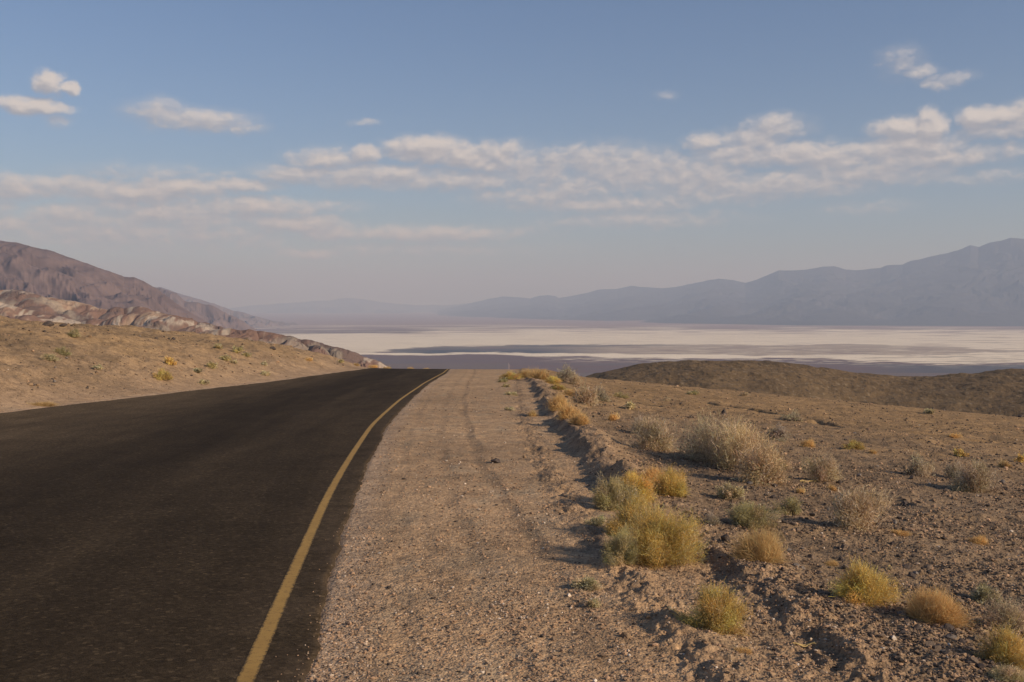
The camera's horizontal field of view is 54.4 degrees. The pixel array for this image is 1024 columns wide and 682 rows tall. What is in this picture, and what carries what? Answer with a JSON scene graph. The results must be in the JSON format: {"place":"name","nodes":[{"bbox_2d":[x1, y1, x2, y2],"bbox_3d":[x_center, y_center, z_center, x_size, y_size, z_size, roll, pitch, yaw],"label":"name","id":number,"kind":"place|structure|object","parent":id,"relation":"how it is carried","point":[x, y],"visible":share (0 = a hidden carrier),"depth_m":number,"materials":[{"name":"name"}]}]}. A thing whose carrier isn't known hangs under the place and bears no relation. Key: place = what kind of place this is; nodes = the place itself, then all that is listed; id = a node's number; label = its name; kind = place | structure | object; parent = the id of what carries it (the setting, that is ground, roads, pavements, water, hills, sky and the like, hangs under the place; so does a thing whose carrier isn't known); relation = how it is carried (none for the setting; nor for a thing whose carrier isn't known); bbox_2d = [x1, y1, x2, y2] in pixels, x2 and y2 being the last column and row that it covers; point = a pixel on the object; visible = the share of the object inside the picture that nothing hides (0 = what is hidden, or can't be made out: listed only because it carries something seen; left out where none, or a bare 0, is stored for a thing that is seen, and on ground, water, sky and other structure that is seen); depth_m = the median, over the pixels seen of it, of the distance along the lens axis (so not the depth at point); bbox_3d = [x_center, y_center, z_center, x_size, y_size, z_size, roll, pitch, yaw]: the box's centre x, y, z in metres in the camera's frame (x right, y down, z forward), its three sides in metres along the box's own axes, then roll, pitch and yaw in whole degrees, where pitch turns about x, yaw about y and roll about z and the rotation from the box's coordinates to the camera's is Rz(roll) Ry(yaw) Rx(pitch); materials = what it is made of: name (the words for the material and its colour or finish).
{"place":"outdoors","nodes":[
{"label":"outdoors","id":0,"kind":"place"},
{"bbox_2d":[0,289,198,322],"bbox_3d":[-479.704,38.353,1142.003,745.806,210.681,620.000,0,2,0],"label":"badland hills","id":1,"kind":"structure","parent":0,"point":[73,310],"depth_m":1119.48,"materials":[{"name":"stone"}]},
{"bbox_2d":[0,241,207,322],"bbox_3d":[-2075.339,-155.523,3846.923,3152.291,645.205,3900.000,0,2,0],"label":"mountain","id":2,"kind":"structure","parent":0,"point":[46,273],"depth_m":3828.38,"materials":[{"name":"stone"}]},
{"bbox_2d":[0,302,390,367],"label":"badland hills","id":3,"kind":"structure","parent":0,"point":[159,321],"depth_m":832.70,"materials":[{"name":"stone"}]},
{"bbox_2d":[155,287,260,330],"bbox_3d":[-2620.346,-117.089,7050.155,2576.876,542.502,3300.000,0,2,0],"label":"mountain","id":4,"kind":"structure","parent":0,"point":[213,315],"depth_m":7097.34,"materials":[{"name":"stone"}]},
{"bbox_2d":[0,368,449,681],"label":"road","id":5,"kind":"structure","parent":0,"point":[185,536],"depth_m":9.22,"materials":[{"name":"asphalt"}]},
{"bbox_2d":[157,287,297,328],"bbox_3d":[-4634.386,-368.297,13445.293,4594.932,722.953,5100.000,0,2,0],"label":"mountain","id":6,"kind":"structure","parent":0,"point":[252,321],"depth_m":13350.99,"materials":[{"name":"stone"}]},
{"bbox_2d":[199,328,386,367],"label":"badland hills","id":7,"kind":"structure","parent":0,"point":[315,346],"depth_m":632.20,"materials":[{"name":"stone"}]},
{"bbox_2d":[229,298,468,312],"bbox_3d":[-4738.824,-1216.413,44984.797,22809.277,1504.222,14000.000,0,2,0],"label":"mountain range","id":8,"kind":"structure","parent":0,"point":[347,305],"depth_m":45732.61,"materials":[{"name":"stone"}]},
{"bbox_2d":[0,315,1023,681],"bbox_3d":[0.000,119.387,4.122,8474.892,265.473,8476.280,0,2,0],"label":"ground","id":9,"kind":"structure","parent":0,"point":[540,432],"depth_m":10.03,"materials":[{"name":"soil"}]},
{"bbox_2d":[30,400,61,406],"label":"grass tuft","id":10,"kind":"object","parent":9,"relation":"on","point":[48,404],"visible":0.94,"depth_m":25.37,"materials":[{"name":"plant"}]},
{"bbox_2d":[42,321,54,326],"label":"shrub","id":11,"kind":"object","parent":9,"relation":"on","point":[49,323],"visible":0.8,"depth_m":40.12,"materials":[{"name":"plant"}]},
{"bbox_2d":[40,353,60,360],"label":"desert shrub","id":12,"kind":"object","parent":9,"relation":"on","point":[50,357],"visible":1,"depth_m":31.13,"materials":[{"name":"grey plant"}]},
{"bbox_2d":[51,347,72,355],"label":"desert shrub","id":13,"kind":"object","parent":9,"relation":"on","point":[62,352],"visible":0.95,"depth_m":33.17,"materials":[{"name":"green plant"}]},
{"bbox_2d":[66,329,82,336],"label":"desert shrub","id":14,"kind":"object","parent":9,"relation":"on","point":[73,333],"visible":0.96,"depth_m":38.04,"materials":[{"name":"green plant"}]},
{"bbox_2d":[92,364,103,368],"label":"shrub","id":15,"kind":"object","parent":9,"relation":"on","point":[99,366],"visible":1,"depth_m":32.60,"materials":[{"name":"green plant"}]},
{"bbox_2d":[153,368,172,380],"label":"desert shrub","id":16,"kind":"object","parent":9,"relation":"on","point":[162,374],"visible":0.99,"depth_m":35.09,"materials":[{"name":"yellow plant"}]},
{"bbox_2d":[164,357,176,364],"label":"shrub","id":17,"kind":"object","parent":9,"relation":"on","point":[169,361],"visible":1,"depth_m":38.18,"materials":[{"name":"yellow plant"}]},
{"bbox_2d":[197,379,209,383],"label":"shrub","id":18,"kind":"object","parent":9,"relation":"on","point":[202,381],"visible":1,"depth_m":37.00,"materials":[{"name":"grey plant"}]},
{"bbox_2d":[206,361,217,368],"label":"shrub","id":19,"kind":"object","parent":9,"relation":"on","point":[211,365],"visible":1,"depth_m":41.13,"materials":[{"name":"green plant"}]},
{"bbox_2d":[213,343,222,348],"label":"shrub","id":20,"kind":"object","parent":9,"relation":"on","point":[218,345],"visible":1,"depth_m":47.99,"materials":[{"name":"green plant"}]},
{"bbox_2d":[217,354,230,360],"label":"shrub","id":21,"kind":"object","parent":9,"relation":"on","point":[226,358],"visible":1,"depth_m":44.69,"materials":[{"name":"green plant"}]},
{"bbox_2d":[232,346,244,352],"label":"shrub","id":22,"kind":"object","parent":9,"relation":"on","point":[237,349],"visible":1,"depth_m":48.62,"materials":[{"name":"yellow plant"}]},
{"bbox_2d":[261,370,270,375],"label":"shrub","id":23,"kind":"object","parent":9,"relation":"on","point":[265,373],"visible":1,"depth_m":45.06,"materials":[{"name":"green plant"}]},
{"bbox_2d":[497,371,521,379],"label":"desert shrub","id":24,"kind":"object","parent":9,"relation":"on","point":[509,375],"visible":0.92,"depth_m":46.86,"materials":[{"name":"yellow plant"}]},
{"bbox_2d":[504,391,517,395],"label":"shrub","id":25,"kind":"object","parent":9,"relation":"on","point":[510,393],"visible":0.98,"depth_m":32.72,"materials":[{"name":"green plant"}]},
{"bbox_2d":[517,367,530,377],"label":"grass tuft","id":26,"kind":"object","parent":9,"relation":"on","point":[523,373],"visible":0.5,"depth_m":48.72,"materials":[{"name":"plant"}]},
{"bbox_2d":[527,408,538,416],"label":"grass tuft","id":27,"kind":"object","parent":9,"relation":"on","point":[532,414],"visible":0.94,"depth_m":23.14,"materials":[{"name":"plant"}]},
{"bbox_2d":[523,364,550,379],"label":"grass tuft","id":28,"kind":"object","parent":9,"relation":"on","point":[541,374],"visible":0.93,"depth_m":45.70,"materials":[{"name":"plant"}]},
{"bbox_2d":[543,375,561,383],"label":"desert shrub","id":29,"kind":"object","parent":9,"relation":"on","point":[552,379],"visible":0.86,"depth_m":40.95,"materials":[{"name":"yellow plant"}]},
{"bbox_2d":[544,387,570,411],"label":"grass tuft","id":30,"kind":"object","parent":9,"relation":"on","point":[554,403],"visible":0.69,"depth_m":23.13,"materials":[{"name":"plant"}]},
{"bbox_2d":[551,383,565,389],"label":"desert shrub","id":31,"kind":"object","parent":9,"relation":"on","point":[556,385],"visible":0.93,"depth_m":35.13,"materials":[{"name":"yellow plant"}]},
{"bbox_2d":[555,362,579,382],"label":"dry shrub","id":32,"kind":"object","parent":9,"relation":"on","point":[564,375],"visible":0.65,"depth_m":45.39,"materials":[{"name":"grey plant"}]},
{"bbox_2d":[562,388,575,395],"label":"grass tuft","id":33,"kind":"object","parent":9,"relation":"on","point":[568,392],"visible":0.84,"depth_m":32.01,"materials":[{"name":"plant"}]},
{"bbox_2d":[556,401,584,419],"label":"grass tuft","id":34,"kind":"object","parent":9,"relation":"on","point":[565,410],"visible":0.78,"depth_m":20.35,"materials":[{"name":"plant"}]},
{"bbox_2d":[566,374,582,385],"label":"dry shrub","id":35,"kind":"object","parent":9,"relation":"on","point":[575,380],"visible":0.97,"depth_m":43.37,"materials":[{"name":"brown plant"}]},
{"bbox_2d":[566,410,590,424],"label":"grass tuft","id":36,"kind":"object","parent":9,"relation":"on","point":[577,419],"visible":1,"depth_m":18.75,"materials":[{"name":"plant"}]},
{"bbox_2d":[568,377,605,406],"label":"dry shrub","id":37,"kind":"object","parent":9,"relation":"on","point":[586,396],"visible":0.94,"depth_m":26.95,"materials":[{"name":"brown plant"}]},
{"bbox_2d":[570,575,605,591],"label":"desert shrub","id":38,"kind":"object","parent":9,"relation":"on","point":[587,583],"visible":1,"depth_m":6.86,"materials":[{"name":"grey plant"}]},
{"bbox_2d":[583,597,599,607],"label":"desert shrub","id":39,"kind":"object","parent":9,"relation":"on","point":[593,602],"visible":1,"depth_m":6.41,"materials":[{"name":"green plant"}]},
{"bbox_2d":[583,513,605,525],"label":"desert shrub","id":40,"kind":"object","parent":9,"relation":"on","point":[597,521],"visible":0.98,"depth_m":9.21,"materials":[{"name":"green plant"}]},
{"bbox_2d":[593,382,611,401],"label":"dry shrub","id":41,"kind":"object","parent":9,"relation":"on","point":[605,398],"visible":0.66,"depth_m":29.76,"materials":[{"name":"brown plant"}]},
{"bbox_2d":[608,411,620,419],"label":"grass tuft","id":42,"kind":"object","parent":9,"relation":"on","point":[612,417],"visible":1,"depth_m":22.21,"materials":[{"name":"plant"}]},
{"bbox_2d":[589,472,640,510],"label":"desert shrub","id":43,"kind":"object","parent":9,"relation":"on","point":[610,497],"visible":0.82,"depth_m":10.17,"materials":[{"name":"green plant"}]},
{"bbox_2d":[612,392,630,397],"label":"desert shrub","id":44,"kind":"object","parent":9,"relation":"on","point":[617,394],"visible":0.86,"depth_m":36.27,"materials":[{"name":"green plant"}]},
{"bbox_2d":[600,521,643,565],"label":"desert shrub","id":45,"kind":"object","parent":9,"relation":"on","point":[620,549],"visible":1,"depth_m":7.54,"materials":[{"name":"green plant"}]},
{"bbox_2d":[619,631,630,638],"bbox_3d":[0.653,1.698,5.761,0.073,0.041,0.058,9,-4,11],"label":"stone","id":46,"kind":"object","parent":9,"relation":"on","point":[627,635],"visible":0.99,"depth_m":5.74,"materials":[{"name":"stone"}]},
{"bbox_2d":[624,400,635,409],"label":"shrub","id":47,"kind":"object","parent":9,"relation":"on","point":[629,405],"visible":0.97,"depth_m":27.35,"materials":[{"name":"green plant"}]},
{"bbox_2d":[600,487,662,536],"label":"desert shrub","id":48,"kind":"object","parent":9,"relation":"on","point":[623,512],"visible":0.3,"depth_m":8.73,"materials":[{"name":"yellow plant"}]},
{"bbox_2d":[612,465,662,502],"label":"desert shrub","id":49,"kind":"object","parent":9,"relation":"on","point":[644,486],"visible":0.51,"depth_m":10.47,"materials":[{"name":"yellow plant"}]},
{"bbox_2d":[628,411,648,433],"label":"dry shrub","id":50,"kind":"object","parent":9,"relation":"on","point":[636,430],"visible":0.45,"depth_m":19.08,"materials":[{"name":"brown plant"}]},
{"bbox_2d":[637,460,667,481],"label":"desert shrub","id":51,"kind":"object","parent":9,"relation":"on","point":[651,472],"visible":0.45,"depth_m":11.37,"materials":[{"name":"plant"}]},
{"bbox_2d":[630,406,679,451],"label":"dry shrub","id":52,"kind":"object","parent":9,"relation":"on","point":[656,435],"visible":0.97,"depth_m":15.87,"materials":[{"name":"brown plant"}]},
{"bbox_2d":[616,497,714,569],"bbox_3d":[1.104,1.476,7.737,0.723,0.616,0.932,-6,5,-41],"label":"desert shrub","id":53,"kind":"object","parent":9,"relation":"on","point":[661,539],"visible":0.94,"depth_m":7.63,"materials":[{"name":"yellow plant"}]},
{"bbox_2d":[647,463,691,496],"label":"desert shrub","id":54,"kind":"object","parent":9,"relation":"on","point":[673,483],"visible":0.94,"depth_m":10.80,"materials":[{"name":"yellow plant"}]},
{"bbox_2d":[684,390,699,394],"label":"shrub","id":55,"kind":"object","parent":9,"relation":"on","point":[694,392],"visible":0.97,"depth_m":49.97,"materials":[{"name":"yellow plant"}]},
{"bbox_2d":[702,509,722,525],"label":"dry shrub","id":56,"kind":"object","parent":9,"relation":"on","point":[712,519],"visible":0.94,"depth_m":9.23,"materials":[{"name":"grey plant"}]},
{"bbox_2d":[667,579,758,636],"bbox_3d":[1.199,1.556,5.917,0.552,0.332,0.460,3,1,36],"label":"desert shrub","id":57,"kind":"object","parent":9,"relation":"on","point":[717,613],"visible":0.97,"depth_m":5.84,"materials":[{"name":"yellow plant"}]},
{"bbox_2d":[669,407,777,460],"bbox_3d":[3.140,1.378,14.885,1.715,0.959,1.397,2,-1,-6],"label":"dry shrub","id":58,"kind":"object","parent":9,"relation":"on","point":[704,435],"visible":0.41,"depth_m":14.77,"materials":[{"name":"brown plant"}]},
{"bbox_2d":[721,534,730,542],"bbox_3d":[1.788,1.639,8.320,0.073,0.056,0.106,-3,14,-29],"label":"stone","id":59,"kind":"object","parent":9,"relation":"on","point":[725,537],"visible":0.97,"depth_m":8.29,"materials":[{"name":"stone"}]},
{"bbox_2d":[714,480,747,499],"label":"desert shrub","id":60,"kind":"object","parent":9,"relation":"on","point":[727,491],"visible":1,"depth_m":11.02,"materials":[{"name":"grey plant"}]},
{"bbox_2d":[692,410,786,472],"bbox_3d":[3.217,1.399,14.044,1.279,0.951,1.706,-1,2,-30],"label":"dry shrub","id":61,"kind":"object","parent":9,"relation":"on","point":[732,449],"visible":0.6,"depth_m":13.93,"materials":[{"name":"brown plant"}]},
{"bbox_2d":[734,645,753,654],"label":"grass tuft","id":62,"kind":"object","parent":9,"relation":"on","point":[743,650],"visible":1,"depth_m":5.48,"materials":[{"name":"plant"}]},
{"bbox_2d":[722,497,784,530],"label":"desert shrub","id":63,"kind":"object","parent":9,"relation":"on","point":[746,514],"visible":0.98,"depth_m":9.25,"materials":[{"name":"green plant"}]},
{"bbox_2d":[723,519,792,565],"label":"grass tuft","id":64,"kind":"object","parent":9,"relation":"on","point":[762,547],"visible":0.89,"depth_m":7.48,"materials":[{"name":"plant"}]},
{"bbox_2d":[731,430,796,488],"bbox_3d":[3.137,1.457,12.561,0.833,0.744,1.034,0,2,-13],"label":"dry shrub","id":65,"kind":"object","parent":9,"relation":"on","point":[758,468],"visible":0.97,"depth_m":12.38,"materials":[{"name":"brown plant"}]},
{"bbox_2d":[766,424,793,441],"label":"dry shrub","id":66,"kind":"object","parent":9,"relation":"on","point":[779,434],"visible":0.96,"depth_m":19.89,"materials":[{"name":"brown plant"}]},
{"bbox_2d":[778,459,792,469],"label":"dry shrub","id":67,"kind":"object","parent":9,"relation":"on","point":[789,463],"visible":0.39,"depth_m":14.09,"materials":[{"name":"brown plant"}]},
{"bbox_2d":[767,495,804,515],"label":"desert shrub","id":68,"kind":"object","parent":9,"relation":"on","point":[793,506],"visible":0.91,"depth_m":10.11,"materials":[{"name":"green plant"}]},
{"bbox_2d":[779,409,803,421],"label":"dry shrub","id":69,"kind":"object","parent":9,"relation":"on","point":[792,417],"visible":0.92,"depth_m":29.37,"materials":[{"name":"brown plant"}]},
{"bbox_2d":[796,484,805,493],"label":"grass tuft","id":70,"kind":"object","parent":9,"relation":"on","point":[800,490],"visible":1,"depth_m":11.84,"materials":[{"name":"plant"}]},
{"bbox_2d":[796,437,817,447],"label":"grass tuft","id":71,"kind":"object","parent":9,"relation":"on","point":[808,443],"visible":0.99,"depth_m":18.79,"materials":[{"name":"plant"}]},
{"bbox_2d":[795,449,844,481],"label":"dry shrub","id":72,"kind":"object","parent":9,"relation":"on","point":[825,471],"visible":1,"depth_m":12.93,"materials":[{"name":"brown plant"}]},
{"bbox_2d":[824,559,838,565],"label":"grass tuft","id":73,"kind":"object","parent":9,"relation":"on","point":[830,562],"visible":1,"depth_m":7.81,"materials":[{"name":"plant"}]},
{"bbox_2d":[826,484,837,490],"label":"grass tuft","id":74,"kind":"object","parent":9,"relation":"on","point":[831,487],"visible":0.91,"depth_m":12.33,"materials":[{"name":"plant"}]},
{"bbox_2d":[843,437,866,449],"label":"desert shrub","id":75,"kind":"object","parent":9,"relation":"on","point":[853,444],"visible":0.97,"depth_m":19.09,"materials":[{"name":"yellow plant"}]},
{"bbox_2d":[821,475,901,531],"bbox_3d":[3.284,1.538,9.393,0.672,0.546,0.677,-2,3,-40],"label":"dry shrub","id":76,"kind":"object","parent":9,"relation":"on","point":[853,511],"visible":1,"depth_m":9.35,"materials":[{"name":"brown plant"}]},
{"bbox_2d":[826,553,910,607],"bbox_3d":[2.265,1.530,6.433,0.538,0.365,0.428,-1,2,-25],"label":"desert shrub","id":77,"kind":"object","parent":9,"relation":"on","point":[863,584],"visible":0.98,"depth_m":6.36,"materials":[{"name":"yellow plant"}]},
{"bbox_2d":[890,529,911,535],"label":"grass tuft","id":78,"kind":"object","parent":9,"relation":"on","point":[900,532],"visible":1,"depth_m":9.21,"materials":[{"name":"plant"}]},
{"bbox_2d":[898,613,907,617],"bbox_3d":[2.399,1.688,6.113,0.056,0.045,0.059,8,-10,-4],"label":"stone","id":79,"kind":"object","parent":9,"relation":"on","point":[903,614],"visible":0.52,"depth_m":6.09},
{"bbox_2d":[912,624,921,629],"bbox_3d":[2.382,1.681,5.853,0.062,0.041,0.058,8,-6,-9],"label":"stone","id":80,"kind":"object","parent":9,"relation":"on","point":[917,626],"visible":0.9,"depth_m":5.83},
{"bbox_2d":[903,453,935,476],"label":"dry shrub","id":81,"kind":"object","parent":9,"relation":"on","point":[917,467],"visible":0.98,"depth_m":14.96,"materials":[{"name":"brown plant"}]},
{"bbox_2d":[922,408,934,413],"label":"shrub","id":82,"kind":"object","parent":9,"relation":"on","point":[925,410],"visible":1,"depth_m":51.96,"materials":[{"name":"green plant"}]},
{"bbox_2d":[925,641,934,647],"bbox_3d":[2.284,1.660,5.449,0.055,0.034,0.059,14,8,41],"label":"stone","id":83,"kind":"object","parent":9,"relation":"on","point":[929,643],"visible":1,"depth_m":5.44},
{"bbox_2d":[894,582,983,628],"bbox_3d":[2.584,1.591,6.060,0.435,0.300,0.585,1,2,-23],"label":"grass tuft","id":84,"kind":"object","parent":9,"relation":"on","point":[939,607],"visible":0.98,"depth_m":6.01,"materials":[{"name":"plant"}]},
{"bbox_2d":[943,650,952,654],"bbox_3d":[2.331,1.668,5.339,0.055,0.033,0.048,-1,2,-34],"label":"stone","id":85,"kind":"object","parent":9,"relation":"on","point":[949,652],"visible":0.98,"depth_m":5.32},
{"bbox_2d":[944,623,954,631],"bbox_3d":[2.576,1.688,5.886,0.081,0.043,0.056,-6,-6,-14],"label":"stone","id":86,"kind":"object","parent":9,"relation":"on","point":[948,626],"visible":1,"depth_m":5.87,"materials":[{"name":"stone"}]},
{"bbox_2d":[942,458,966,478],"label":"dry shrub","id":87,"kind":"object","parent":9,"relation":"on","point":[949,469],"visible":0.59,"depth_m":15.03,"materials":[{"name":"grey plant"}]},
{"bbox_2d":[947,432,962,437],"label":"grass tuft","id":88,"kind":"object","parent":9,"relation":"on","point":[954,435],"visible":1,"depth_m":27.24,"materials":[{"name":"plant"}]},
{"bbox_2d":[953,448,969,456],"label":"shrub","id":89,"kind":"object","parent":9,"relation":"on","point":[960,452],"visible":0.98,"depth_m":19.83,"materials":[{"name":"yellow plant"}]},
{"bbox_2d":[947,450,1000,492],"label":"dry shrub","id":90,"kind":"object","parent":9,"relation":"on","point":[974,479],"visible":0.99,"depth_m":13.54,"materials":[{"name":"brown plant"}]},
{"bbox_2d":[970,657,978,665],"bbox_3d":[2.415,1.674,5.204,0.051,0.042,0.049,2,3,41],"label":"stone","id":91,"kind":"object","parent":9,"relation":"on","point":[973,659],"visible":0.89,"depth_m":5.19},
{"bbox_2d":[963,533,991,544],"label":"grass tuft","id":92,"kind":"object","parent":9,"relation":"on","point":[979,539],"visible":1,"depth_m":9.10,"materials":[{"name":"plant"}]},
{"bbox_2d":[976,663,985,667],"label":"stone","id":93,"kind":"object","parent":9,"relation":"on","point":[980,665],"visible":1,"depth_m":5.15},
{"bbox_2d":[968,582,1002,603],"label":"desert shrub","id":94,"kind":"object","parent":9,"relation":"on","point":[980,593],"visible":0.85,"depth_m":6.86,"materials":[{"name":"green plant"}]},
{"bbox_2d":[967,618,1023,669],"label":"desert shrub","id":95,"kind":"object","parent":9,"relation":"on","point":[1005,646],"visible":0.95,"depth_m":5.29,"materials":[{"name":"yellow plant"}]},
{"bbox_2d":[974,592,1023,631],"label":"dry shrub","id":96,"kind":"object","parent":9,"relation":"on","point":[1001,616],"visible":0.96,"depth_m":6.03,"materials":[{"name":"brown plant"}]},
{"bbox_2d":[995,459,1011,466],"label":"grass tuft","id":97,"kind":"object","parent":9,"relation":"on","point":[1003,463],"visible":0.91,"depth_m":17.83,"materials":[{"name":"plant"}]},
{"bbox_2d":[986,660,1023,681],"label":"desert shrub","id":98,"kind":"object","parent":9,"relation":"on","point":[1009,674],"visible":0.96,"depth_m":4.99,"materials":[{"name":"green plant"}]},
{"bbox_2d":[1013,451,1023,462],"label":"shrub","id":99,"kind":"object","parent":9,"relation":"on","point":[1020,458],"visible":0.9,"depth_m":19.52,"materials":[{"name":"yellow plant"}]},
{"bbox_2d":[0,0,1023,308],"label":"sky","id":100,"kind":"structure","parent":0,"point":[228,154],"materials":[{"name":"blue"}]},
{"bbox_2d":[244,312,1023,372],"bbox_3d":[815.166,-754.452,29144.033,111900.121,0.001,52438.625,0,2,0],"label":"salt flat","id":101,"kind":"structure","parent":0,"point":[583,346],"depth_m":6989.23,"materials":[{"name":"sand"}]},
{"bbox_2d":[437,238,1023,325],"bbox_3d":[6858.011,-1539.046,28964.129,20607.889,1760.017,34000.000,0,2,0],"label":"mountain range","id":102,"kind":"structure","parent":0,"point":[971,285],"depth_m":18596.46,"materials":[{"name":"stone"}]},
{"bbox_2d":[793,641,815,646],"bbox_3d":[1.643,1.705,5.605,0.133,0.031,0.044,0,2,0],"label":"dry straw","id":103,"kind":"object","parent":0,"point":[804,645],"visible":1,"depth_m":5.60,"materials":[{"name":"brown plant"}]},
{"bbox_2d":[586,360,1023,416],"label":"hill","id":104,"kind":"structure","parent":0,"point":[998,392],"depth_m":210.67,"materials":[{"name":"soil"}]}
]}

